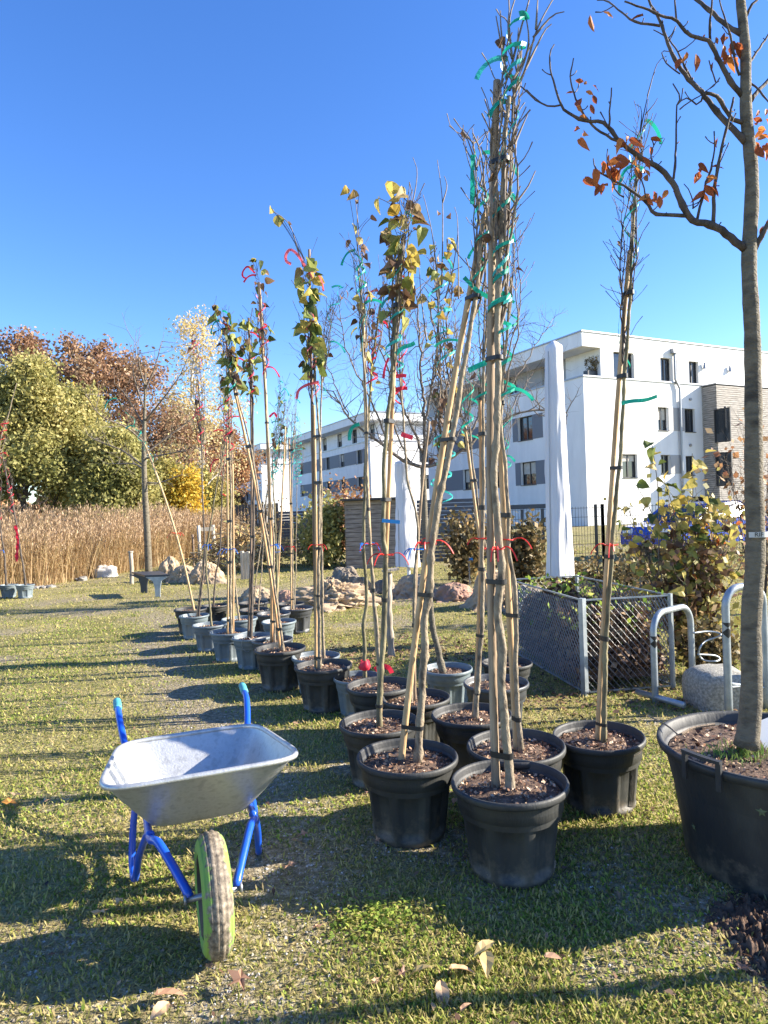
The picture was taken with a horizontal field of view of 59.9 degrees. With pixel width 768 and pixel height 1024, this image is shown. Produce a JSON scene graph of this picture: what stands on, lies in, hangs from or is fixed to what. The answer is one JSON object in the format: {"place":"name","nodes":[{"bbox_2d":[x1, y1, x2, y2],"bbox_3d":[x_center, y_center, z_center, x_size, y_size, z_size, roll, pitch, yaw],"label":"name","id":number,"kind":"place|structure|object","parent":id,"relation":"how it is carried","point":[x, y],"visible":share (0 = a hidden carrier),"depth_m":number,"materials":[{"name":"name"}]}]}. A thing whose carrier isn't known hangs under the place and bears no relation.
{"place":"outdoors","nodes":[
{"label":"outdoors","id":0,"kind":"place"},
{"bbox_2d":[287,411,429,522],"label":"apartment building","id":1,"kind":"structure","parent":0,"point":[342,456],"depth_m":76.32,"materials":[{"name":"white paint"}]},
{"bbox_2d":[0,523,767,1023],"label":"ground","id":2,"kind":"structure","parent":0,"point":[186,693],"depth_m":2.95,"materials":[{"name":"green plant"}]},
{"bbox_2d":[0,463,17,597],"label":"potted tree","id":3,"kind":"object","parent":2,"relation":"on","point":[8,590],"visible":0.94,"depth_m":13.36,"materials":[{"name":"brown plant"}]},
{"bbox_2d":[0,446,34,598],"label":"potted tree","id":4,"kind":"object","parent":2,"relation":"on","point":[25,590],"visible":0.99,"depth_m":13.19,"materials":[{"name":"brown plant"}]},
{"bbox_2d":[0,324,62,531],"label":"tree","id":5,"kind":"object","parent":2,"relation":"on","point":[30,340],"visible":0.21,"depth_m":44.70,"materials":[{"name":"brown plant"}]},
{"bbox_2d":[0,344,110,542],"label":"tree","id":6,"kind":"object","parent":2,"relation":"on","point":[37,400],"visible":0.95,"depth_m":24.39,"materials":[{"name":"green plant"}]},
{"bbox_2d":[24,374,149,516],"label":"tree","id":7,"kind":"object","parent":2,"relation":"on","point":[80,393],"visible":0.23,"depth_m":26.35,"materials":[{"name":"yellow plant"}]},
{"bbox_2d":[43,328,177,460],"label":"tree","id":8,"kind":"object","parent":2,"relation":"on","point":[84,369],"visible":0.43,"depth_m":43.13,"materials":[{"name":"brown plant"}]},
{"bbox_2d":[51,417,171,521],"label":"tree","id":9,"kind":"object","parent":2,"relation":"on","point":[121,487],"visible":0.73,"depth_m":24.29,"materials":[{"name":"green plant"}]},
{"bbox_2d":[0,488,247,528],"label":"woods","id":10,"kind":"object","parent":2,"relation":"on","point":[38,501],"visible":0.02,"depth_m":114.91,"materials":[{"name":"orange plant"}]},
{"bbox_2d":[0,501,249,585],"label":"reed bed","id":11,"kind":"object","parent":2,"relation":"on","point":[60,550],"visible":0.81,"depth_m":17.56,"materials":[{"name":"beige plant"}]},
{"bbox_2d":[73,381,206,634],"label":"potted tree","id":12,"kind":"object","parent":2,"relation":"on","point":[186,610],"visible":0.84,"depth_m":8.60,"materials":[{"name":"brown plant"}]},
{"bbox_2d":[83,305,215,570],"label":"bare tree","id":13,"kind":"object","parent":2,"relation":"on","point":[147,533],"visible":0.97,"depth_m":17.13,"materials":[{"name":"brown plant"}]},
{"bbox_2d":[130,571,168,596],"bbox_3d":[-4.549,1.404,13.066,0.526,0.420,1.354,-2,0,-38],"label":"bench","id":14,"kind":"object","parent":2,"relation":"on","point":[156,577],"visible":0.98,"depth_m":12.76,"materials":[{"name":"grey metal"}]},
{"bbox_2d":[96,345,238,474],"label":"tree","id":15,"kind":"object","parent":2,"relation":"on","point":[133,394],"visible":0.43,"depth_m":45.11,"materials":[{"name":"brown plant"}]},
{"bbox_2d":[158,555,179,581],"bbox_3d":[-5.027,1.327,15.725,1.261,0.608,0.738,-2,0,0],"label":"boulder","id":16,"kind":"object","parent":2,"relation":"on","point":[169,564],"visible":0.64,"depth_m":15.58,"materials":[{"name":"beige stone"}]},
{"bbox_2d":[147,447,205,516],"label":"tree","id":17,"kind":"object","parent":2,"relation":"on","point":[166,463],"visible":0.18,"depth_m":28.60,"materials":[{"name":"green plant"}]},
{"bbox_2d":[165,565,193,582],"bbox_3d":[-4.717,1.417,15.353,1.032,0.409,0.809,-2,0,0],"label":"boulder","id":18,"kind":"object","parent":2,"relation":"on","point":[177,575],"visible":0.59,"depth_m":15.21,"materials":[{"name":"beige stone"}]},
{"bbox_2d":[155,459,218,516],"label":"tree","id":19,"kind":"object","parent":2,"relation":"on","point":[187,488],"visible":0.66,"depth_m":26.66,"materials":[{"name":"yellow plant"}]},
{"bbox_2d":[146,397,233,475],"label":"tree","id":20,"kind":"object","parent":2,"relation":"on","point":[154,444],"visible":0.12,"depth_m":56.97,"materials":[{"name":"brown plant"}]},
{"bbox_2d":[179,322,209,639],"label":"potted tree","id":21,"kind":"object","parent":2,"relation":"on","point":[188,620],"visible":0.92,"depth_m":8.22,"materials":[{"name":"beige plant"}]},
{"bbox_2d":[99,682,297,961],"bbox_3d":[-0.786,1.221,2.804,0.715,0.596,1.492,-2,0,-21],"label":"wheelbarrow","id":22,"kind":"object","parent":2,"relation":"on","point":[180,778],"visible":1,"depth_m":2.52,"materials":[{"name":"grey metal"}]},
{"bbox_2d":[185,560,226,584],"bbox_3d":[-3.925,1.336,14.977,1.293,0.519,0.924,-2,0,0],"label":"boulder","id":23,"kind":"object","parent":2,"relation":"on","point":[194,575],"visible":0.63,"depth_m":14.79,"materials":[{"name":"beige stone"}]},
{"bbox_2d":[155,304,260,513],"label":"birch tree","id":24,"kind":"object","parent":2,"relation":"on","point":[187,406],"visible":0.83,"depth_m":30.76,"materials":[{"name":"yellow plant"}]},
{"bbox_2d":[192,393,231,651],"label":"potted tree","id":25,"kind":"object","parent":2,"relation":"on","point":[202,630],"visible":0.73,"depth_m":7.43,"materials":[{"name":"brown plant"}]},
{"bbox_2d":[202,426,228,621],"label":"potted tree","id":26,"kind":"object","parent":2,"relation":"on","point":[219,611],"visible":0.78,"depth_m":9.18,"materials":[{"name":"brown plant"}]},
{"bbox_2d":[192,459,240,528],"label":"tree","id":27,"kind":"object","parent":2,"relation":"on","point":[208,477],"visible":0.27,"depth_m":33.45,"materials":[{"name":"yellow plant"}]},
{"bbox_2d":[209,343,246,662],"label":"potted tree","id":28,"kind":"object","parent":2,"relation":"on","point":[224,647],"visible":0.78,"depth_m":6.88,"materials":[{"name":"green plant"}]},
{"bbox_2d":[217,404,257,631],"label":"potted tree","id":29,"kind":"object","parent":2,"relation":"on","point":[241,621],"visible":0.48,"depth_m":7.67,"materials":[{"name":"brown plant"}]},
{"bbox_2d":[205,416,271,499],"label":"tree","id":30,"kind":"object","parent":2,"relation":"on","point":[245,473],"visible":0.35,"depth_m":65.72,"materials":[{"name":"brown plant"}]},
{"bbox_2d":[174,512,312,571],"bbox_3d":[-4.019,0.862,18.693,3.885,1.742,3.260,-2,0,34],"label":"brush pile","id":31,"kind":"object","parent":2,"relation":"on","point":[240,543],"visible":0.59,"depth_m":18.39,"materials":[{"name":"brown plant"}]},
{"bbox_2d":[232,308,269,669],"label":"potted tree","id":32,"kind":"object","parent":2,"relation":"on","point":[246,656],"visible":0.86,"depth_m":6.51,"materials":[{"name":"green plant"}]},
{"bbox_2d":[234,586,269,601],"bbox_3d":[-2.191,1.411,11.596,0.985,0.271,1.007,-2,0,0],"label":"boulder","id":33,"kind":"object","parent":2,"relation":"on","point":[264,593],"visible":0.59,"depth_m":11.43,"materials":[{"name":"beige stone"}]},
{"bbox_2d":[207,300,305,691],"bbox_3d":[-1.103,-0.174,5.750,0.758,3.384,0.460,-2,0,0],"label":"potted tree","id":34,"kind":"object","parent":2,"relation":"on","point":[276,666],"visible":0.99,"depth_m":5.73,"materials":[{"name":"green plant"}]},
{"bbox_2d":[234,503,278,555],"bbox_3d":[-4.651,0.646,24.073,1.702,1.886,0.127,-2,0,0],"label":"board fence","id":35,"kind":"object","parent":2,"relation":"on","point":[246,515],"visible":0.2,"depth_m":24.02,"materials":[{"name":"grey wood"}]},
{"bbox_2d":[238,409,285,608],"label":"potted tree","id":36,"kind":"object","parent":2,"relation":"on","point":[262,603],"visible":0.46,"depth_m":9.03,"materials":[{"name":"brown plant"}]},
{"bbox_2d":[234,443,289,522],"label":"apartment building","id":37,"kind":"structure","parent":2,"relation":"on","point":[277,480],"depth_m":106.41,"materials":[{"name":"white paint"}]},
{"bbox_2d":[239,371,287,631],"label":"potted tree","id":38,"kind":"object","parent":2,"relation":"on","point":[244,611],"visible":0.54,"depth_m":8.43,"materials":[{"name":"brown plant"}]},
{"bbox_2d":[241,258,292,671],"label":"potted tree","id":39,"kind":"object","parent":2,"relation":"on","point":[259,359],"visible":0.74,"depth_m":6.37,"materials":[{"name":"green plant"}]},
{"bbox_2d":[256,394,293,631],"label":"potted tree","id":40,"kind":"object","parent":2,"relation":"on","point":[263,615],"visible":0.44,"depth_m":7.97,"materials":[{"name":"brown plant"}]},
{"bbox_2d":[261,374,295,641],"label":"potted tree","id":41,"kind":"object","parent":2,"relation":"on","point":[288,625],"visible":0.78,"depth_m":7.44,"materials":[{"name":"brown plant"}]},
{"bbox_2d":[278,419,307,609],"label":"potted tree","id":42,"kind":"object","parent":2,"relation":"on","point":[282,604],"visible":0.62,"depth_m":8.97,"materials":[{"name":"brown plant"}]},
{"bbox_2d":[278,511,311,550],"bbox_3d":[-3.311,0.742,26.074,1.712,1.586,0.127,-2,0,0],"label":"board fence","id":43,"kind":"object","parent":2,"relation":"on","point":[285,519],"visible":0.08,"depth_m":26.01,"materials":[{"name":"grey wood"}]},
{"bbox_2d":[281,380,312,633],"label":"potted tree","id":44,"kind":"object","parent":2,"relation":"on","point":[301,614],"visible":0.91,"depth_m":8.35,"materials":[{"name":"brown plant"}]},
{"bbox_2d":[285,505,325,565],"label":"shrub","id":45,"kind":"object","parent":2,"relation":"on","point":[302,548],"visible":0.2,"depth_m":18.88,"materials":[{"name":"green plant"}]},
{"bbox_2d":[269,206,351,713],"bbox_3d":[-0.520,-0.417,5.087,0.431,3.835,0.448,-2,0,42],"label":"potted tree","id":46,"kind":"object","parent":2,"relation":"on","point":[317,674],"visible":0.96,"depth_m":5.06,"materials":[{"name":"green plant"}]},
{"bbox_2d":[293,487,346,569],"bbox_3d":[-1.526,0.553,17.523,1.741,2.455,1.559,-2,0,0],"label":"shrub","id":47,"kind":"object","parent":2,"relation":"on","point":[333,535],"visible":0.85,"depth_m":17.37,"materials":[{"name":"green plant"}]},
{"bbox_2d":[291,284,348,693],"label":"potted tree","id":48,"kind":"object","parent":2,"relation":"on","point":[307,655],"visible":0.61,"depth_m":5.54,"materials":[{"name":"brown plant"}]},
{"bbox_2d":[298,473,371,551],"bbox_3d":[-1.496,0.302,23.874,3.004,3.465,2.302,-2,0,0],"label":"shrub","id":49,"kind":"object","parent":2,"relation":"on","point":[338,496],"visible":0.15,"depth_m":23.76,"materials":[{"name":"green plant"}]},
{"bbox_2d":[284,576,394,612],"bbox_3d":[-0.710,1.256,10.559,2.040,0.486,1.535,-2,0,-31],"label":"pile of stones","id":50,"kind":"object","parent":2,"relation":"on","point":[338,595],"visible":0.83,"depth_m":10.33,"materials":[{"name":"beige stone"}]},
{"bbox_2d":[331,566,370,582],"bbox_3d":[-0.715,1.287,13.394,1.179,0.404,0.861,-2,0,-26],"label":"boulder","id":51,"kind":"object","parent":2,"relation":"on","point":[348,574],"visible":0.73,"depth_m":13.22,"materials":[{"name":"grey stone"}]},
{"bbox_2d":[174,619,543,696],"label":"leaf litter","id":52,"kind":"object","parent":2,"relation":"on","point":[402,652],"visible":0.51,"depth_m":6.94,"materials":[{"name":"brown plant"}]},
{"bbox_2d":[277,883,445,955],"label":"grass tufts","id":53,"kind":"object","parent":2,"relation":"on","point":[379,919],"visible":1,"depth_m":2.43,"materials":[{"name":"green plant"}]},
{"bbox_2d":[340,497,395,568],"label":"garden shed","id":54,"kind":"structure","parent":2,"relation":"on","point":[353,511],"depth_m":17.18,"materials":[{"name":"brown wood"}]},
{"bbox_2d":[333,257,405,716],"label":"potted tree","id":55,"kind":"object","parent":2,"relation":"on","point":[346,708],"visible":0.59,"depth_m":4.90,"materials":[{"name":"brown plant"}]},
{"bbox_2d":[339,185,406,712],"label":"potted tree","id":56,"kind":"object","parent":2,"relation":"on","point":[362,692],"visible":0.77,"depth_m":4.42,"materials":[{"name":"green plant"}]},
{"bbox_2d":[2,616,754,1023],"bbox_3d":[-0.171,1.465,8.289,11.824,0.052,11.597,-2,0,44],"label":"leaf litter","id":57,"kind":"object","parent":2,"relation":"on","point":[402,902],"visible":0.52,"depth_m":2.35,"materials":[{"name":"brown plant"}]},
{"bbox_2d":[339,158,429,790],"bbox_3d":[-0.026,-0.228,3.697,0.556,3.432,0.435,-2,0,-25],"label":"potted tree","id":58,"kind":"object","parent":2,"relation":"on","point":[360,730],"visible":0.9,"depth_m":3.65,"materials":[{"name":"green plant"}]},
{"bbox_2d":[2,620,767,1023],"bbox_3d":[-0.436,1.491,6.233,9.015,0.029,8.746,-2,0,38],"label":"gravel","id":59,"kind":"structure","parent":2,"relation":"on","point":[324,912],"depth_m":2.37,"materials":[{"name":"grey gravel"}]},
{"bbox_2d":[382,567,398,656],"bbox_3d":[0.081,1.036,6.775,0.162,0.937,0.110,-2,0,-12],"label":"post with board","id":60,"kind":"object","parent":2,"relation":"on","point":[390,639],"visible":0.66,"depth_m":6.75,"materials":[{"name":"white wood"}]},
{"bbox_2d":[394,460,420,574],"bbox_3d":[0.423,0.250,12.201,0.500,2.426,0.500,-2,0,0],"label":"closed parasol","id":61,"kind":"object","parent":2,"relation":"on","point":[405,533],"visible":0.81,"depth_m":12.05,"materials":[{"name":"fabric"}]},
{"bbox_2d":[392,574,437,599],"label":"boulders","id":62,"kind":"object","parent":2,"relation":"on","point":[402,589],"visible":0.56,"depth_m":11.26,"materials":[{"name":"grey stone"}]},
{"bbox_2d":[382,306,449,741],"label":"potted tree","id":63,"kind":"object","parent":2,"relation":"on","point":[435,698],"visible":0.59,"depth_m":4.15,"materials":[{"name":"brown plant"}]},
{"bbox_2d":[288,242,582,560],"bbox_3d":[1.018,-1.489,11.432,5.424,5.825,2.664,-2,0,-6],"label":"bare tree","id":64,"kind":"object","parent":2,"relation":"on","point":[424,511],"visible":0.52,"depth_m":11.46,"materials":[{"name":"brown plant"}]},
{"bbox_2d":[356,114,519,847],"bbox_3d":[0.248,-0.196,3.103,0.848,3.353,0.462,-2,0,0],"label":"potted tree","id":65,"kind":"object","parent":2,"relation":"on","point":[407,781],"visible":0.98,"depth_m":3.08,"materials":[{"name":"brown plant"}]},
{"bbox_2d":[416,160,472,703],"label":"potted tree","id":66,"kind":"object","parent":2,"relation":"on","point":[448,677],"visible":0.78,"depth_m":4.99,"materials":[{"name":"brown plant"}]},
{"bbox_2d":[416,498,484,561],"bbox_3d":[1.603,0.512,18.573,2.353,1.754,0.127,-2,0,0],"label":"board fence","id":67,"kind":"object","parent":2,"relation":"on","point":[467,505],"visible":0.12,"depth_m":18.51,"materials":[{"name":"grey wood"}]},
{"bbox_2d":[433,582,472,602],"bbox_3d":[1.232,1.286,10.949,1.029,0.287,0.839,-2,0,0],"label":"boulder","id":68,"kind":"object","parent":2,"relation":"on","point":[453,592],"visible":0.93,"depth_m":10.74,"materials":[{"name":"stone"}]},
{"bbox_2d":[436,504,486,583],"bbox_3d":[1.645,0.701,12.994,1.300,1.846,1.369,-2,0,0],"label":"shrub","id":69,"kind":"object","parent":2,"relation":"on","point":[463,554],"visible":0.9,"depth_m":12.87,"materials":[{"name":"green plant"}]},
{"bbox_2d":[431,247,514,772],"bbox_3d":[0.505,-0.046,3.758,0.561,3.032,0.429,-2,0,0],"label":"potted tree","id":70,"kind":"object","parent":2,"relation":"on","point":[459,726],"visible":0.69,"depth_m":3.74,"materials":[{"name":"brown plant"}]},
{"bbox_2d":[434,323,528,727],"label":"potted tree","id":71,"kind":"object","parent":2,"relation":"on","point":[468,683],"visible":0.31,"depth_m":4.41,"materials":[{"name":"brown plant"}]},
{"bbox_2d":[458,570,505,611],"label":"boulders","id":72,"kind":"object","parent":2,"relation":"on","point":[471,601],"visible":0.24,"depth_m":9.73,"materials":[{"name":"grey stone"}]},
{"bbox_2d":[479,951,493,977],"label":"fallen leaf","id":73,"kind":"object","parent":2,"relation":"on","point":[487,959],"visible":1,"depth_m":2.15,"materials":[{"name":"beige plant"}]},
{"bbox_2d":[481,373,532,699],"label":"potted tree","id":74,"kind":"object","parent":2,"relation":"on","point":[524,665],"visible":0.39,"depth_m":5.12,"materials":[{"name":"brown plant"}]},
{"bbox_2d":[451,0,569,889],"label":"potted tree","id":75,"kind":"object","parent":2,"relation":"on","point":[511,817],"visible":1,"depth_m":2.74,"materials":[{"name":"brown plant"}]},
{"bbox_2d":[281,657,739,728],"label":"leaf litter","id":76,"kind":"object","parent":2,"relation":"on","point":[614,687],"visible":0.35,"depth_m":5.09,"materials":[{"name":"brown plant"}]},
{"bbox_2d":[477,508,546,586],"bbox_3d":[2.314,0.724,11.426,1.431,1.608,1.128,-2,0,14],"label":"shrub","id":77,"kind":"object","parent":2,"relation":"on","point":[528,557],"visible":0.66,"depth_m":11.31,"materials":[{"name":"green plant"}]},
{"bbox_2d":[467,167,565,771],"bbox_3d":[0.585,-0.146,3.179,0.470,3.228,0.477,-2,0,0],"label":"potted tree","id":78,"kind":"object","parent":2,"relation":"on","point":[543,747],"visible":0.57,"depth_m":3.17,"materials":[{"name":"brown plant"}]},
{"bbox_2d":[500,504,545,549],"bbox_3d":[4.363,0.522,21.003,1.478,1.506,0.100,-2,0,0],"label":"steel frame","id":79,"kind":"object","parent":2,"relation":"on","point":[530,506],"visible":0.41,"depth_m":20.95,"materials":[{"name":"grey metal"}]},
{"bbox_2d":[544,341,573,581],"bbox_3d":[1.890,-0.222,7.300,0.500,3.301,0.500,-2,0,0],"label":"closed parasol","id":80,"kind":"object","parent":2,"relation":"on","point":[560,558],"visible":0.99,"depth_m":7.21,"materials":[{"name":"fabric"}]},
{"bbox_2d":[533,549,598,593],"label":"shrub","id":81,"kind":"object","parent":2,"relation":"on","point":[580,568],"visible":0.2,"depth_m":10.87,"materials":[{"name":"green plant"}]},
{"bbox_2d":[516,574,675,695],"bbox_3d":[1.788,1.042,6.069,0.788,0.760,1.696,-2,0,-9],"label":"cage","id":82,"kind":"object","parent":2,"relation":"on","point":[583,650],"visible":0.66,"depth_m":5.47,"materials":[{"name":"silver metal"}]},
{"bbox_2d":[518,577,665,681],"bbox_3d":[1.786,1.012,6.072,0.782,0.759,1.626,-2,0,-9],"label":"leaf heap","id":83,"kind":"object","parent":82,"relation":"in","point":[622,632],"visible":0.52,"depth_m":5.45,"materials":[{"name":"brown plant"}]},
{"bbox_2d":[521,618,662,679],"bbox_3d":[1.791,1.116,6.069,0.682,0.473,1.530,-2,0,-9],"label":"compost","id":84,"kind":"object","parent":82,"relation":"in","point":[623,675],"visible":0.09,"depth_m":5.38,"materials":[{"name":"soil"}]},
{"bbox_2d":[518,571,663,653],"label":"weeds","id":85,"kind":"object","parent":84,"relation":"on","point":[597,593],"visible":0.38,"depth_m":5.82,"materials":[{"name":"plant"}]},
{"bbox_2d":[552,56,665,817],"bbox_3d":[1.093,-0.399,3.266,0.623,3.699,0.464,-2,0,27],"label":"potted tree","id":86,"kind":"object","parent":2,"relation":"on","point":[601,760],"visible":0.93,"depth_m":3.29,"materials":[{"name":"brown plant"}]},
{"bbox_2d":[567,548,662,600],"bbox_3d":[3.326,1.009,9.549,1.380,1.014,1.030,-2,0,24],"label":"shrub","id":87,"kind":"object","parent":2,"relation":"on","point":[621,563],"visible":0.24,"depth_m":9.45,"materials":[{"name":"green plant"}]},
{"bbox_2d":[595,571,665,629],"bbox_3d":[3.176,1.084,7.910,1.428,0.880,1.282,-2,0,-23],"label":"shrub","id":88,"kind":"object","parent":2,"relation":"on","point":[632,578],"visible":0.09,"depth_m":7.84,"materials":[{"name":"green plant"}]},
{"bbox_2d":[510,501,767,571],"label":"rod fence","id":89,"kind":"object","parent":2,"relation":"on","point":[596,525],"visible":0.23,"depth_m":13.98,"materials":[{"name":"grey"}]},
{"bbox_2d":[520,0,767,899],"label":"planter tree","id":90,"kind":"object","parent":2,"relation":"on","point":[719,770],"visible":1,"depth_m":2.70,"materials":[{"name":"brown plant"}]},
{"bbox_2d":[603,440,745,662],"bbox_3d":[2.795,0.465,6.197,1.326,2.276,1.131,-2,0,-24],"label":"shrub","id":91,"kind":"object","parent":2,"relation":"on","point":[684,583],"visible":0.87,"depth_m":6.08,"materials":[{"name":"green plant"}]},
{"bbox_2d":[635,604,721,707],"bbox_3d":[2.336,1.069,5.062,0.768,0.704,0.418,-2,0,-27],"label":"bicycle stand","id":92,"kind":"object","parent":2,"relation":"on","point":[655,696],"visible":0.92,"depth_m":4.97,"materials":[{"name":"silver metal"}]},
{"bbox_2d":[620,500,766,555],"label":"parked car","id":93,"kind":"object","parent":2,"relation":"on","point":[638,527],"visible":0.1,"depth_m":17.48,"materials":[{"name":"blue"}]},
{"bbox_2d":[674,611,740,668],"bbox_3d":[2.777,1.151,5.589,0.720,0.674,0.512,-2,0,0],"label":"shrub","id":94,"kind":"object","parent":2,"relation":"on","point":[714,646],"visible":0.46,"depth_m":5.53,"materials":[{"name":"green plant"}]},
{"bbox_2d":[682,664,740,711],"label":"boulder","id":95,"kind":"structure","parent":2,"relation":"on","point":[702,687],"depth_m":4.72,"materials":[{"name":"grey stone"}]},
{"bbox_2d":[694,404,767,597],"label":"shrub","id":96,"kind":"object","parent":2,"relation":"on","point":[737,506],"visible":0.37,"depth_m":8.53,"materials":[{"name":"green plant"}]},
{"bbox_2d":[703,889,767,990],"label":"loose earth","id":97,"kind":"structure","parent":2,"relation":"on","point":[753,908],"depth_m":2.30,"materials":[{"name":"soil"}]},
{"bbox_2d":[721,583,767,710],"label":"bicycle stand","id":98,"kind":"object","parent":2,"relation":"on","point":[731,591],"visible":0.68,"depth_m":4.55,"materials":[{"name":"silver metal"}]},
{"bbox_2d":[0,0,767,502],"label":"sky","id":99,"kind":"structure","parent":0,"point":[147,147],"materials":[{"name":"blue"}]},
{"bbox_2d":[424,330,767,525],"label":"apartment building","id":100,"kind":"structure","parent":0,"point":[697,389],"depth_m":45.58,"materials":[{"name":"white paint"}]},
{"bbox_2d":[518,415,532,441],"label":"window","id":101,"kind":"structure","parent":100,"relation":"in","point":[525,422],"depth_m":47.49,"materials":[{"name":"grey glass"}]},
{"bbox_2d":[521,461,536,485],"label":"window","id":102,"kind":"structure","parent":100,"relation":"in","point":[529,468],"depth_m":47.30,"materials":[{"name":"grey"}]},
{"bbox_2d":[622,454,635,478],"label":"window","id":103,"kind":"structure","parent":100,"relation":"in","point":[628,460],"depth_m":43.97,"materials":[{"name":"grey"}]},
{"bbox_2d":[714,407,731,442],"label":"window","id":104,"kind":"structure","parent":100,"relation":"in","point":[722,422],"depth_m":45.44,"materials":[{"name":"grey glass"}]},
{"bbox_2d":[715,451,732,485],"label":"window","id":105,"kind":"structure","parent":100,"relation":"in","point":[717,459],"depth_m":45.47,"materials":[{"name":"grey glass"}]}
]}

